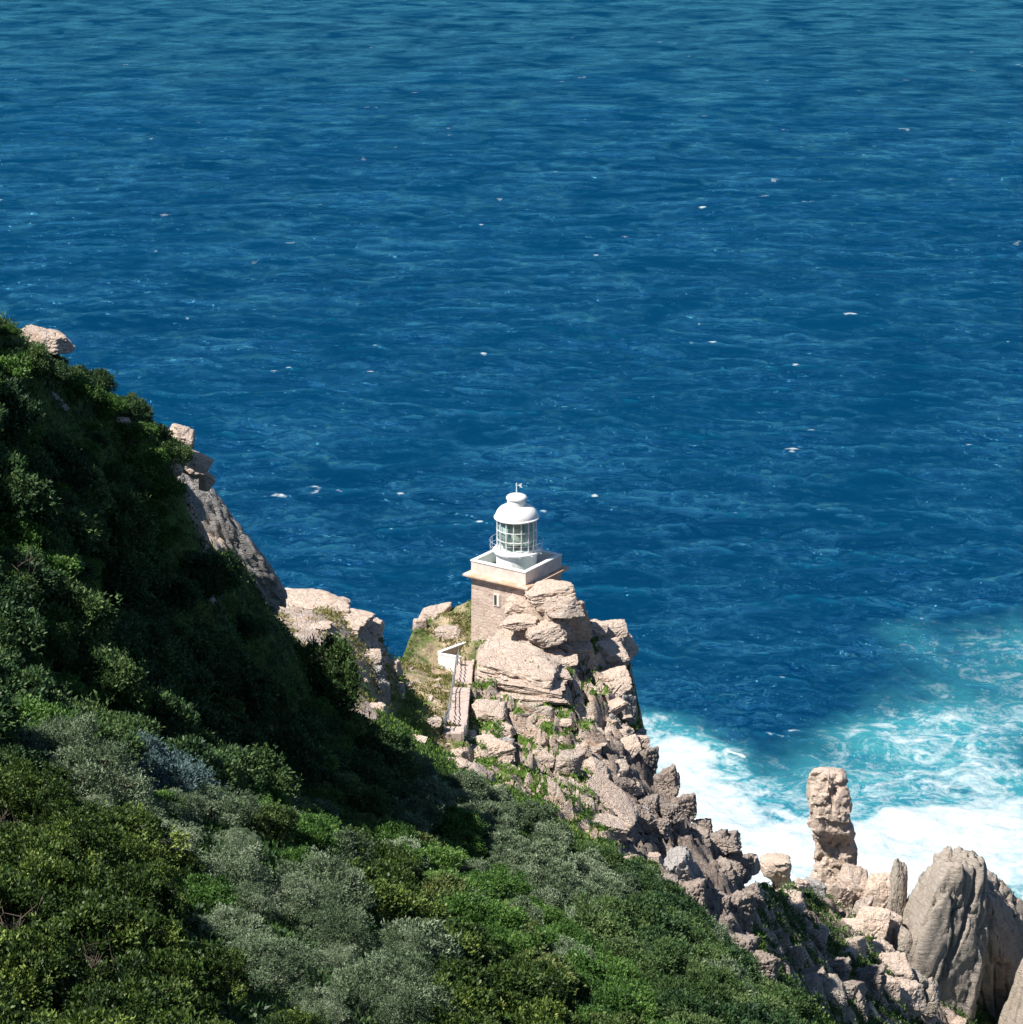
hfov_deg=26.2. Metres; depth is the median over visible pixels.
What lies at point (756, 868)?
boulder
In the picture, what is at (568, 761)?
boulder
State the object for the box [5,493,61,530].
dark shrub
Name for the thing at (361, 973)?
silver shrub
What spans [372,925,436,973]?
silver shrub
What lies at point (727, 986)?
coastal shrub
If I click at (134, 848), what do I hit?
olive shrub
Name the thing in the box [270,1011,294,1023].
olive shrub
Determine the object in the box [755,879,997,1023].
spur growth
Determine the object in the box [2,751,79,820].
olive shrub
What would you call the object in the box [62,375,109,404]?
green shrub
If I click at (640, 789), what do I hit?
boulder
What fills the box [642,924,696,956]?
dark shrub
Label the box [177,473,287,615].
grey cliff
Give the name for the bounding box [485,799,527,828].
silver shrub
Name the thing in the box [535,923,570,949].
green shrub
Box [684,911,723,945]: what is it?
coastal shrub
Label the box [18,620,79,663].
coastal shrub
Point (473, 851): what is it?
green shrub
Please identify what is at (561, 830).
silver shrub
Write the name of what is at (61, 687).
dark shrub
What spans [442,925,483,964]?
olive shrub
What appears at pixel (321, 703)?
green shrub
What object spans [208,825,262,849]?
silver shrub
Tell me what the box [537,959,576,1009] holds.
olive shrub
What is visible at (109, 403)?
green shrub
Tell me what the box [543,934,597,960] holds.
silver shrub
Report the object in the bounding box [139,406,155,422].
dark shrub
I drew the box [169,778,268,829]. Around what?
silver shrub
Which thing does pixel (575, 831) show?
bank grass
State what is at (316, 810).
green shrub
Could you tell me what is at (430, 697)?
stone
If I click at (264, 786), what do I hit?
coastal shrub
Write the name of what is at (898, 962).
boulder
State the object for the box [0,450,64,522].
dark shrub
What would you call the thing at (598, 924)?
coastal shrub
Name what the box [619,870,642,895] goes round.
silver shrub
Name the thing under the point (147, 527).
dark shrub
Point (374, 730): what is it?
coastal shrub
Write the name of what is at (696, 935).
dark shrub
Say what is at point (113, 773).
silver shrub
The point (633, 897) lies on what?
coastal shrub
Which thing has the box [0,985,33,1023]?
olive shrub
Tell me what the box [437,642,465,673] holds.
wall
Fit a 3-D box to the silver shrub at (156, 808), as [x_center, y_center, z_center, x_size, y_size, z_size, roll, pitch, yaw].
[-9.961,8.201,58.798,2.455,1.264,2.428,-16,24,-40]
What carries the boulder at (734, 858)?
on the headland terrain at (586, 701)
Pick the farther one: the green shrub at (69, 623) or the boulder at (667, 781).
the boulder at (667, 781)
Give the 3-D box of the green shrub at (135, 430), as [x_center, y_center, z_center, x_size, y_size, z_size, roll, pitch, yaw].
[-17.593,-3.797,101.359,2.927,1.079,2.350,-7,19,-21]
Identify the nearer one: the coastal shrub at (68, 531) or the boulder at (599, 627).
the coastal shrub at (68, 531)
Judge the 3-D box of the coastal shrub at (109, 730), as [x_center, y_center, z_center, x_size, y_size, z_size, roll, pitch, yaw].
[-12.099,6.880,62.305,3.664,2.039,4.192,0,18,0]
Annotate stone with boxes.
[428,695,434,700]
[432,682,441,687]
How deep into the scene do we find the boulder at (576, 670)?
195.84 m
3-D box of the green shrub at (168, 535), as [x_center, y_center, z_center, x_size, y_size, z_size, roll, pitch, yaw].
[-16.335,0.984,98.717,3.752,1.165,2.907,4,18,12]
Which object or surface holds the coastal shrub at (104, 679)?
on the headland terrain at (586, 701)
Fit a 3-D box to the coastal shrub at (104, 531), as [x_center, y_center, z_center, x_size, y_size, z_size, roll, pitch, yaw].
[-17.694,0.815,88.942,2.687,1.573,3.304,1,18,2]
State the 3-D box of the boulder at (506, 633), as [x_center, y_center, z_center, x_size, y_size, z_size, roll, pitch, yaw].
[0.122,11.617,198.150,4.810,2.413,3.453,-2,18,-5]
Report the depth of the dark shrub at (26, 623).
71.51 m
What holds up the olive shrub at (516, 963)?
on the headland terrain at (586, 701)
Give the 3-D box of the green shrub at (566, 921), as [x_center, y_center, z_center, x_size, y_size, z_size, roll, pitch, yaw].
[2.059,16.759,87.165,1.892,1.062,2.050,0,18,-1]
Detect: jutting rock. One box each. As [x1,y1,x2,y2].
[612,776,636,795]
[622,847,631,853]
[633,802,657,833]
[637,793,659,815]
[653,818,673,841]
[657,803,683,825]
[660,872,678,885]
[663,846,698,881]
[709,829,727,857]
[714,890,731,914]
[725,914,733,928]
[730,860,746,887]
[738,881,742,889]
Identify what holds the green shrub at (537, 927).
on the headland terrain at (586, 701)
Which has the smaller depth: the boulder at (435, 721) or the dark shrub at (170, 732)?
the dark shrub at (170, 732)
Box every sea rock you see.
[887,858,907,917]
[902,846,988,1020]
[946,845,1022,1019]
[997,959,1022,1023]
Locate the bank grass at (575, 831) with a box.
[371,599,854,1023]
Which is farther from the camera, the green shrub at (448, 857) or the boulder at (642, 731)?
the boulder at (642, 731)
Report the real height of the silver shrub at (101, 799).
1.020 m
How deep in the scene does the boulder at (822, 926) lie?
234.68 m
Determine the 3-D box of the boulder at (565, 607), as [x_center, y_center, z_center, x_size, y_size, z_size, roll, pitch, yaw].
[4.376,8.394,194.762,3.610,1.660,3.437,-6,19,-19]
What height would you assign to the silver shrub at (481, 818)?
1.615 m
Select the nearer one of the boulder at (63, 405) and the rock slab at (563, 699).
the boulder at (63, 405)
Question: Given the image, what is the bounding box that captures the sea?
[0,0,1022,899]
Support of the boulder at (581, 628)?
on the headland terrain at (586, 701)
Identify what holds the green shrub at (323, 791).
on the headland terrain at (586, 701)
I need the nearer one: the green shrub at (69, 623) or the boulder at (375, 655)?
the green shrub at (69, 623)
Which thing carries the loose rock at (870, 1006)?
on the headland terrain at (586, 701)
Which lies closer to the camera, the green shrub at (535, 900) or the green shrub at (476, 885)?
the green shrub at (476, 885)
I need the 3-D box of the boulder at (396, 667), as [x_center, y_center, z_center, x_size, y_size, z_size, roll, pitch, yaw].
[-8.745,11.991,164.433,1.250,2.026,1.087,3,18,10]
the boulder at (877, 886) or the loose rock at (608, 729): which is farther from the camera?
the boulder at (877, 886)
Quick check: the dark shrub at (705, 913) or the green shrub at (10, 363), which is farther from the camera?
the dark shrub at (705, 913)
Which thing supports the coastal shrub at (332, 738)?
on the headland terrain at (586, 701)
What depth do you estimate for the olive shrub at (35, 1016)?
37.94 m
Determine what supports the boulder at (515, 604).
on the headland terrain at (586, 701)
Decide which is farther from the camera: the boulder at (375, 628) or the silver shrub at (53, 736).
the boulder at (375, 628)
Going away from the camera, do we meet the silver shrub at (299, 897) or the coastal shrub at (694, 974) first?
the silver shrub at (299, 897)
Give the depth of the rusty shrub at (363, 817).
101.92 m
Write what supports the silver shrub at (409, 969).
on the headland terrain at (586, 701)
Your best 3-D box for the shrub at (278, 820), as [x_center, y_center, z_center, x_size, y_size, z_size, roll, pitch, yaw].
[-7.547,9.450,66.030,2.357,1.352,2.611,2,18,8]
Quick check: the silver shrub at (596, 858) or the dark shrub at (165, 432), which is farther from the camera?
the silver shrub at (596, 858)
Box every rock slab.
[280,588,350,613]
[342,608,374,633]
[451,748,468,758]
[469,734,516,757]
[476,635,561,697]
[480,677,567,697]
[491,690,569,704]
[499,613,537,630]
[524,579,575,611]
[555,665,572,681]
[571,640,594,660]
[586,769,639,831]
[591,813,627,840]
[603,759,615,780]
[606,697,629,715]
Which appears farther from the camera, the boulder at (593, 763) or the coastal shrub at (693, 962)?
the boulder at (593, 763)
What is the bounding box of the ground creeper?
[10,598,814,1023]
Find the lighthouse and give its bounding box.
[463,483,569,641]
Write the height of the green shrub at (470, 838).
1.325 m
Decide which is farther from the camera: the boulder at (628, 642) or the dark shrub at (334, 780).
the boulder at (628, 642)
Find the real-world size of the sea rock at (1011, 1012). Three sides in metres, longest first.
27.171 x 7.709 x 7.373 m
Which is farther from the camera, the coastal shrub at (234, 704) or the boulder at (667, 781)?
the boulder at (667, 781)
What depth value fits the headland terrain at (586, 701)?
170.53 m
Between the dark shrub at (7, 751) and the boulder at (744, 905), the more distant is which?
the boulder at (744, 905)
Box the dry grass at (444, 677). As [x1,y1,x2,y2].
[276,604,476,746]
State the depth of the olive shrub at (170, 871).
49.72 m
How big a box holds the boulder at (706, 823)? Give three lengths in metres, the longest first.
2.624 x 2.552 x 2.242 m
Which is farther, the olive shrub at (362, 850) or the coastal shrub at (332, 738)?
the coastal shrub at (332, 738)
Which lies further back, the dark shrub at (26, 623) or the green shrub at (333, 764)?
the green shrub at (333, 764)
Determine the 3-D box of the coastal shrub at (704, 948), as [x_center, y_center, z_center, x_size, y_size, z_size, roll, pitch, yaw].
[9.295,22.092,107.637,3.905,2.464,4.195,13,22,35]
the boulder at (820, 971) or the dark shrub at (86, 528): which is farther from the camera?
the boulder at (820, 971)
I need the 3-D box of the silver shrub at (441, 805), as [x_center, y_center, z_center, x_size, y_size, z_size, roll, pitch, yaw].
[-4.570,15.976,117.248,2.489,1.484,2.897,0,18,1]
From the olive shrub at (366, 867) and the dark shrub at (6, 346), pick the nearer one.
the olive shrub at (366, 867)
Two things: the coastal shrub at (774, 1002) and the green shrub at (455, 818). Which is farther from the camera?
the green shrub at (455, 818)
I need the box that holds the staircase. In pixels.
[443,659,474,741]
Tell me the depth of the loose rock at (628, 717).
195.32 m
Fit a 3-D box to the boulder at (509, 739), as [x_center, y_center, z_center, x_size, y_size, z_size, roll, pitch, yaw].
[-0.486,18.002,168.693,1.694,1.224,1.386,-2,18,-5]
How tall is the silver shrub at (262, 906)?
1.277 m
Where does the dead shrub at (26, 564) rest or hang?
on the headland terrain at (586, 701)
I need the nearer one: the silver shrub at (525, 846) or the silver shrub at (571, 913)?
the silver shrub at (571, 913)
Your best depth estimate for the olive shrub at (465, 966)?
57.89 m
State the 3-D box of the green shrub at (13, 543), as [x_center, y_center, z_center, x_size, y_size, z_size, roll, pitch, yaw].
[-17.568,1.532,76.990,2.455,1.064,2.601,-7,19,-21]
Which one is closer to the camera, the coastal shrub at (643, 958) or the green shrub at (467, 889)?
the green shrub at (467, 889)
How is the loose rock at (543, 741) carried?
on the headland terrain at (586, 701)
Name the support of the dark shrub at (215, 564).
on the headland terrain at (586, 701)
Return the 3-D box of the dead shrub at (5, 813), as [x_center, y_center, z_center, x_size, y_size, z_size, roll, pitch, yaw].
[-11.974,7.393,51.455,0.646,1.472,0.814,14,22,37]
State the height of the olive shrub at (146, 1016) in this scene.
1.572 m
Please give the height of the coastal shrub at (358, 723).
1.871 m
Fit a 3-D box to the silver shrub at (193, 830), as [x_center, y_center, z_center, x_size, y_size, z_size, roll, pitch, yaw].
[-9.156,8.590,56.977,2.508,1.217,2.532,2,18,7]
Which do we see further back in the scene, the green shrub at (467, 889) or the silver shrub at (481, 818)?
the silver shrub at (481, 818)
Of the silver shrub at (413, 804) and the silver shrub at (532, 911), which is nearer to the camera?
the silver shrub at (532, 911)
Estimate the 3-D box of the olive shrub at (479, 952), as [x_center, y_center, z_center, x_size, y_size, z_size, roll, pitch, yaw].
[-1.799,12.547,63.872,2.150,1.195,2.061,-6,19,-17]
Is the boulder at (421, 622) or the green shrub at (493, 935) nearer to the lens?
the green shrub at (493, 935)
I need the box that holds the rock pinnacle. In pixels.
[806,767,857,887]
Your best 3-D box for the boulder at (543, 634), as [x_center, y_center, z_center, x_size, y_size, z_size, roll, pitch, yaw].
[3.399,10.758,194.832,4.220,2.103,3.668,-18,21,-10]
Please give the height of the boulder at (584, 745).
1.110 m
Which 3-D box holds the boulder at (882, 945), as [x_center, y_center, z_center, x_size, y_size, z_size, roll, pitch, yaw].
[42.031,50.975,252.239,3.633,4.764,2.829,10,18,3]
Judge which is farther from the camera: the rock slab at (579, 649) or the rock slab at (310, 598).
the rock slab at (579, 649)
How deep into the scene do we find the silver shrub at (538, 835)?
126.12 m
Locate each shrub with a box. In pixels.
[0,324,21,336]
[0,342,21,357]
[0,348,34,381]
[0,371,47,447]
[0,378,9,394]
[0,403,8,437]
[0,411,45,440]
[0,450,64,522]
[0,507,51,546]
[0,538,44,561]
[0,545,67,603]
[0,549,42,588]
[0,556,35,606]
[0,560,43,601]
[0,592,48,665]
[0,626,20,656]
[0,643,19,668]
[0,654,26,701]
[0,662,93,721]
[0,672,33,743]
[0,734,48,772]
[0,765,43,822]
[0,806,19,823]
[0,816,34,844]
[0,822,88,889]
[0,864,77,946]
[0,893,43,961]
[0,911,80,1011]
[0,973,28,1013]
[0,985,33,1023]
[1,435,59,481]
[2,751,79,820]
[3,446,29,472]
[3,647,50,687]
[3,847,117,921]
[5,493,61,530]
[8,770,106,830]
[9,708,108,777]
[9,999,70,1023]
[10,340,57,377]
[13,693,78,732]
[15,520,83,571]
[17,998,136,1023]
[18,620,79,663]
[20,651,56,691]
[26,876,168,987]
[28,827,102,867]
[29,428,102,500]
[32,819,52,828]
[34,362,55,380]
[34,574,122,654]
[37,800,130,877]
[38,541,84,594]
[38,610,75,634]
[40,734,156,808]
[40,948,202,1023]
[44,358,73,387]
[44,480,82,498]
[47,673,74,700]
[47,716,152,787]
[48,354,69,364]
[49,504,103,554]
[52,489,106,551]
[52,670,108,707]
[55,643,148,707]
[56,359,70,372]
[56,505,91,549]
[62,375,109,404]
[67,365,96,384]
[68,621,116,656]
[69,363,94,378]
[69,689,162,753]
[71,461,115,512]
[71,932,117,983]
[72,549,89,571]
[74,791,114,824]
[76,557,100,587]
[77,530,116,565]
[78,521,112,546]
[80,555,104,579]
[83,984,179,1023]
[84,797,190,863]
[85,853,185,925]
[88,366,119,392]
[88,607,140,653]
[90,392,130,419]
[95,478,150,546]
[99,892,191,970]
[100,632,156,674]
[103,566,172,621]
[105,683,152,715]
[108,491,160,551]
[110,709,168,753]
[112,834,170,875]
[114,420,159,444]
[114,944,225,1016]
[119,391,152,418]
[119,725,210,793]
[119,789,187,826]
[120,708,158,731]
[120,785,185,820]
[123,441,172,476]
[128,854,191,918]
[132,679,202,738]
[133,984,229,1023]
[134,814,209,860]
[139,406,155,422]
[139,643,183,692]
[142,498,171,524]
[146,474,188,500]
[146,572,203,615]
[151,684,205,711]
[153,521,186,550]
[154,436,196,467]
[155,422,176,440]
[155,447,179,464]
[155,787,207,825]
[157,721,204,743]
[158,843,207,881]
[158,937,258,1006]
[159,985,223,1023]
[160,734,240,797]
[160,747,227,798]
[163,739,258,790]
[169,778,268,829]
[176,548,246,600]
[176,564,226,606]
[176,872,244,914]
[182,724,225,747]
[184,692,245,750]
[189,1017,234,1023]
[190,838,276,900]
[190,901,276,944]
[203,740,269,789]
[205,738,271,794]
[206,691,249,724]
[207,730,231,744]
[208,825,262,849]
[218,797,270,815]
[218,928,337,1005]
[222,842,263,879]
[224,782,272,800]
[227,721,268,751]
[227,877,285,922]
[230,742,303,800]
[233,610,270,647]
[233,798,300,846]
[241,797,300,824]
[250,785,292,806]
[259,869,341,926]
[261,719,332,790]
[264,1006,328,1023]
[270,750,307,776]
[270,842,316,874]
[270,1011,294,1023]
[271,761,302,797]
[271,845,381,919]
[283,818,342,857]
[286,791,318,812]
[287,981,360,1023]
[289,899,387,962]
[291,628,365,720]
[292,803,330,814]
[293,774,304,796]
[297,813,341,834]
[299,695,336,716]
[299,809,341,828]
[301,781,345,806]
[303,795,342,816]
[304,767,352,802]
[311,742,340,773]
[313,941,359,977]
[318,941,463,1023]
[322,826,378,861]
[327,733,349,763]
[327,745,352,773]
[332,856,400,886]
[334,703,368,741]
[335,770,366,801]
[338,824,358,831]
[340,825,382,844]
[341,823,371,835]
[346,820,374,828]
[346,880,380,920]
[348,975,431,1023]
[351,735,411,772]
[351,873,413,922]
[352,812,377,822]
[353,710,404,756]
[358,847,377,860]
[363,838,406,859]
[363,849,424,881]
[366,859,401,868]
[371,821,419,842]
[372,814,415,830]
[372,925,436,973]
[376,916,464,964]
[381,835,428,867]
[381,861,423,890]
[386,784,429,825]
[386,956,433,981]
[387,806,431,835]
[388,880,453,924]
[389,841,429,865]
[392,794,443,833]
[394,732,416,773]
[394,844,421,870]
[394,848,423,868]
[405,750,442,781]
[406,917,463,959]
[408,775,456,810]
[408,831,445,843]
[410,860,426,879]
[410,969,498,1019]
[411,788,445,836]
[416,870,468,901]
[420,839,469,872]
[423,1005,501,1023]
[425,867,487,894]
[425,871,470,891]
[428,795,448,814]
[430,804,490,838]
[430,953,498,992]
[434,836,458,848]
[434,888,499,924]
[438,829,489,857]
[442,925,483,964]
[443,837,471,854]
[443,920,486,962]
[447,768,490,802]
[449,787,465,805]
[454,800,480,812]
[455,788,482,802]
[455,857,492,873]
[457,795,511,822]
[457,921,501,959]
[458,871,500,900]
[463,810,490,831]
[463,843,479,856]
[465,867,517,899]
[467,920,501,948]
[467,1009,499,1023]
[468,893,529,932]
[469,855,501,872]
[471,885,489,900]
[479,811,522,835]
[481,830,536,863]
[481,952,549,987]
[481,958,550,1004]
[481,987,505,1020]
[482,823,521,844]
[484,783,518,806]
[484,844,528,867]
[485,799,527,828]
[490,862,510,873]
[491,924,545,960]
[493,985,527,1022]
[496,897,550,922]
[496,954,538,969]
[499,995,583,1023]
[501,870,526,879]
[502,876,529,895]
[503,901,538,932]
[503,927,544,949]
[505,894,544,926]
[506,863,547,880]
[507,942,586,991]
[510,851,584,889]
[511,876,535,896]
[519,796,559,825]
[519,970,567,1004]
[523,868,573,905]
[523,896,544,906]
[527,831,565,845]
[528,883,568,908]
[528,917,541,927]
[530,819,578,846]
[531,837,576,868]
[531,924,559,934]
[533,1015,564,1023]
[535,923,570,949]
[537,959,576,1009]
[540,903,567,923]
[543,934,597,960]
[544,858,593,884]
[546,923,599,951]
[547,919,584,931]
[548,943,610,989]
[559,896,635,929]
[560,902,596,919]
[561,853,594,878]
[563,896,634,942]
[568,884,587,900]
[569,1002,611,1023]
[570,890,631,922]
[571,846,610,875]
[571,878,602,895]
[572,839,618,852]
[574,966,596,1001]
[575,979,638,1015]
[578,882,621,898]
[582,873,626,898]
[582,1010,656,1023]
[585,871,626,897]
[591,865,629,896]
[592,946,632,974]
[593,976,659,1019]
[595,844,627,867]
[596,933,676,979]
[600,957,650,986]
[605,974,660,1009]
[606,936,653,955]
[609,862,640,888]
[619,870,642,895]
[619,890,693,938]
[622,892,644,900]
[625,859,660,882]
[626,853,664,879]
[626,929,691,979]
[630,927,657,943]
[631,969,681,991]
[635,871,673,894]
[637,972,720,1006]
[640,1014,655,1023]
[641,886,666,895]
[642,865,663,887]
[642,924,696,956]
[645,890,715,932]
[646,1017,685,1023]
[647,901,699,939]
[649,987,705,1023]
[660,877,687,899]
[664,1009,725,1023]
[668,913,712,944]
[679,899,713,926]
[679,958,746,993]
[680,937,733,962]
[681,971,734,1006]
[683,955,708,970]
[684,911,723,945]
[693,981,733,993]
[695,905,716,930]
[697,957,714,970]
[698,993,773,1023]
[699,953,751,982]
[705,954,764,990]
[712,918,731,941]
[714,935,765,974]
[725,987,793,1022]
[726,946,760,983]
[736,975,761,993]
[738,981,757,995]
[741,995,775,1017]
[748,1020,772,1023]
[749,1009,783,1023]
[753,965,765,981]
[753,975,787,989]
[757,996,807,1022]
[760,981,818,1023]
[760,986,804,1020]
[769,1005,806,1023]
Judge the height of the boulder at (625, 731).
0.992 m
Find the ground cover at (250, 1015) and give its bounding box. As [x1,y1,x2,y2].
[0,311,818,1023]
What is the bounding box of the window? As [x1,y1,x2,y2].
[493,593,499,606]
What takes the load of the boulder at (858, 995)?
on the headland terrain at (586, 701)
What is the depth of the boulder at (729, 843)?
184.12 m
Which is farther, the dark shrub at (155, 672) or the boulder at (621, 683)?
the boulder at (621, 683)
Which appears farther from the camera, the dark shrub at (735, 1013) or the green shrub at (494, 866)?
the green shrub at (494, 866)
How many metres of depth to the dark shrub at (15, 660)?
69.78 m
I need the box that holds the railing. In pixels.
[443,649,458,730]
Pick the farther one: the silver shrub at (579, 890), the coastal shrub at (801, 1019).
the silver shrub at (579, 890)
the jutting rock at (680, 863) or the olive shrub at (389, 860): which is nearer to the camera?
the olive shrub at (389, 860)
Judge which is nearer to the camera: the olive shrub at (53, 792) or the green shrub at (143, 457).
the olive shrub at (53, 792)
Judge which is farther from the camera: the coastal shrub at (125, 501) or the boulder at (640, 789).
the boulder at (640, 789)
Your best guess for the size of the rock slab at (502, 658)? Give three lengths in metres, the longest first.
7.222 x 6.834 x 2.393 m
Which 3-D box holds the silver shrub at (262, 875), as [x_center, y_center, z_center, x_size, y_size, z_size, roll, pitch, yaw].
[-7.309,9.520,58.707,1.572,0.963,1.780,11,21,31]
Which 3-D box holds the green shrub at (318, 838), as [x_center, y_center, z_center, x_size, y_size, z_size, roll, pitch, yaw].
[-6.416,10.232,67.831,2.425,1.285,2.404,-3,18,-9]
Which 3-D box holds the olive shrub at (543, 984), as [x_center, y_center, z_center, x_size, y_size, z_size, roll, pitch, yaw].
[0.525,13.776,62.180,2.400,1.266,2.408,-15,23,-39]
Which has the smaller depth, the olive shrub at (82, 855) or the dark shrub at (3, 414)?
the olive shrub at (82, 855)
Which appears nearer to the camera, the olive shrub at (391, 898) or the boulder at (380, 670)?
the olive shrub at (391, 898)
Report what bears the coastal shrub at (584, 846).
on the headland terrain at (586, 701)
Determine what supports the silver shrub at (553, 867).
on the headland terrain at (586, 701)
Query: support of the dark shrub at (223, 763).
on the headland terrain at (586, 701)
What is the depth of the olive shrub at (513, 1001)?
58.53 m
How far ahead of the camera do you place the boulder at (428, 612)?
211.62 m
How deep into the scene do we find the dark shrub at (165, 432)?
104.93 m
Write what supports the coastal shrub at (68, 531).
on the headland terrain at (586, 701)
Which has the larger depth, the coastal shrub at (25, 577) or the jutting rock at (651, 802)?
the jutting rock at (651, 802)
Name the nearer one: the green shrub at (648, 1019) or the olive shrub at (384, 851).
the green shrub at (648, 1019)
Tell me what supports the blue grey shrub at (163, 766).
on the headland terrain at (586, 701)
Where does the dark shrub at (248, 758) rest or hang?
on the headland terrain at (586, 701)
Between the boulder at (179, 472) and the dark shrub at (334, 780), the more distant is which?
the boulder at (179, 472)
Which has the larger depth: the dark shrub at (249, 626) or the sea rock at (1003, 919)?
the sea rock at (1003, 919)
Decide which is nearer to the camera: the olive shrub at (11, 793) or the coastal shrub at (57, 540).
the olive shrub at (11, 793)
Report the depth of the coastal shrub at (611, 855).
129.80 m
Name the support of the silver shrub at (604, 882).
on the headland terrain at (586, 701)
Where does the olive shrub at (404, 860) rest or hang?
on the headland terrain at (586, 701)
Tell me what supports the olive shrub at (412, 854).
on the headland terrain at (586, 701)
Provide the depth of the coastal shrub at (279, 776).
80.72 m
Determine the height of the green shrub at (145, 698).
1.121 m
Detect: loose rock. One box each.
[318,620,332,625]
[517,702,535,714]
[529,714,536,722]
[537,737,547,744]
[558,644,571,650]
[579,713,594,721]
[582,740,596,746]
[590,744,601,753]
[597,674,613,681]
[605,727,611,733]
[615,759,628,777]
[618,713,632,721]
[785,884,804,892]
[828,973,847,1009]
[866,1001,880,1020]
[952,1015,966,1023]
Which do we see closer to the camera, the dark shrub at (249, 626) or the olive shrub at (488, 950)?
the olive shrub at (488, 950)
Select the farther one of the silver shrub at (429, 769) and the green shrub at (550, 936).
the silver shrub at (429, 769)
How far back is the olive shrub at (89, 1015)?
36.72 m
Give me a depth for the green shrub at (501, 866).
109.45 m
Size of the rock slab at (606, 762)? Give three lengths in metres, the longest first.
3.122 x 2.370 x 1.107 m
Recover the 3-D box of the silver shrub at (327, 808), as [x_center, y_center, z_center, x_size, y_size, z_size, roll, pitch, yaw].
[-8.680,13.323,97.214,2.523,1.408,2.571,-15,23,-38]
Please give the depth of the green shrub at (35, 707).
63.01 m
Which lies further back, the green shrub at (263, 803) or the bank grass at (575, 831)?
the bank grass at (575, 831)
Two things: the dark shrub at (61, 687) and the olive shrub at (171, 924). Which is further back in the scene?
the dark shrub at (61, 687)
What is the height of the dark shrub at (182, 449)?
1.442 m
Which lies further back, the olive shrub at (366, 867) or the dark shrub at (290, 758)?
the dark shrub at (290, 758)
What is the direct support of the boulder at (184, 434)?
on the headland terrain at (586, 701)
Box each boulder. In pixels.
[20,324,74,354]
[52,391,69,410]
[117,417,130,424]
[168,423,194,448]
[170,459,184,476]
[182,450,213,478]
[183,483,206,520]
[188,504,209,544]
[198,472,215,491]
[310,623,330,630]
[365,649,381,665]
[366,617,384,639]
[369,702,389,714]
[370,665,385,679]
[374,677,390,705]
[388,659,402,679]
[396,682,404,698]
[403,680,410,688]
[412,734,427,743]
[413,617,427,630]
[418,602,451,619]
[427,715,441,727]
[434,625,462,639]
[448,757,468,769]
[466,762,494,781]
[467,730,476,737]
[471,699,507,721]
[491,722,516,737]
[494,629,512,639]
[495,753,514,764]
[502,737,515,746]
[504,593,526,616]
[507,711,530,721]
[522,701,543,707]
[524,618,570,647]
[526,597,592,644]
[531,653,548,660]
[532,705,555,722]
[534,751,554,767]
[542,596,584,617]
[544,646,565,657]
[548,782,561,800]
[550,749,586,776]
[557,776,593,796]
[559,653,577,666]
[559,718,571,726]
[560,802,577,818]
[571,666,579,677]
[575,742,591,756]
[583,756,607,773]
[589,618,638,660]
[589,686,599,694]
[590,619,608,634]
[592,631,600,638]
[594,665,631,697]
[597,640,629,668]
[603,619,627,637]
[603,723,634,737]
[604,712,620,725]
[619,691,636,723]
[621,734,641,760]
[634,732,649,748]
[634,782,643,796]
[637,728,646,734]
[640,746,658,775]
[647,852,663,865]
[653,763,679,798]
[670,792,696,821]
[681,877,706,905]
[683,825,710,850]
[692,818,712,833]
[711,830,741,855]
[716,856,736,892]
[725,846,742,880]
[729,889,757,930]
[729,932,760,953]
[741,853,754,883]
[742,882,766,909]
[748,853,760,875]
[753,950,781,981]
[775,888,803,913]
[776,931,788,951]
[785,945,804,970]
[794,877,809,892]
[800,964,829,996]
[801,972,830,1016]
[804,876,827,898]
[807,929,828,949]
[819,924,829,935]
[826,880,854,907]
[826,956,851,980]
[837,863,867,902]
[841,918,863,934]
[841,980,867,999]
[844,945,858,961]
[845,936,866,961]
[851,896,873,915]
[853,990,867,1022]
[854,963,886,1001]
[856,905,890,938]
[863,872,889,908]
[868,937,894,952]
[871,948,882,953]
[879,951,914,979]
[884,973,900,1000]
[885,911,902,944]
[893,925,911,955]
[897,977,926,1018]
[912,968,927,988]
[922,977,940,1016]
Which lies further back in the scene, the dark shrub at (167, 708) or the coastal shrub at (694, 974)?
the coastal shrub at (694, 974)
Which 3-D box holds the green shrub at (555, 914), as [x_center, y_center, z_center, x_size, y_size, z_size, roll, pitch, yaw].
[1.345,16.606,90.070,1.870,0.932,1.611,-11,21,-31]
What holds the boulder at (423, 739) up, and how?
on the headland terrain at (586, 701)
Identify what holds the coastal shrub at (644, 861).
on the headland terrain at (586, 701)
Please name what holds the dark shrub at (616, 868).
on the headland terrain at (586, 701)
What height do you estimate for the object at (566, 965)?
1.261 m
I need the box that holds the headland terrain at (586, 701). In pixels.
[0,317,996,1023]
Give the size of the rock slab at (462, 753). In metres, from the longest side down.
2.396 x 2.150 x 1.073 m
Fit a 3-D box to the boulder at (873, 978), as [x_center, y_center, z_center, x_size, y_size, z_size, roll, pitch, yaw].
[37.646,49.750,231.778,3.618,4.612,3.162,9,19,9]
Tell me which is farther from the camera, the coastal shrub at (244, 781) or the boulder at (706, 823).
the boulder at (706, 823)
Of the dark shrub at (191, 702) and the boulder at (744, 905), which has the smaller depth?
the dark shrub at (191, 702)
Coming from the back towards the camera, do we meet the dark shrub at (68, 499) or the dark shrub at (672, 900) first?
the dark shrub at (672, 900)
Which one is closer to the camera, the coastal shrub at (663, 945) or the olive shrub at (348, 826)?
the olive shrub at (348, 826)
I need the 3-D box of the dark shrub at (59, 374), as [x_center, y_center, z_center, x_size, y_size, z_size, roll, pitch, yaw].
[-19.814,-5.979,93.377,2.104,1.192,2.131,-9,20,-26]
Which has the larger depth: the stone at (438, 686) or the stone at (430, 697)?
the stone at (438, 686)

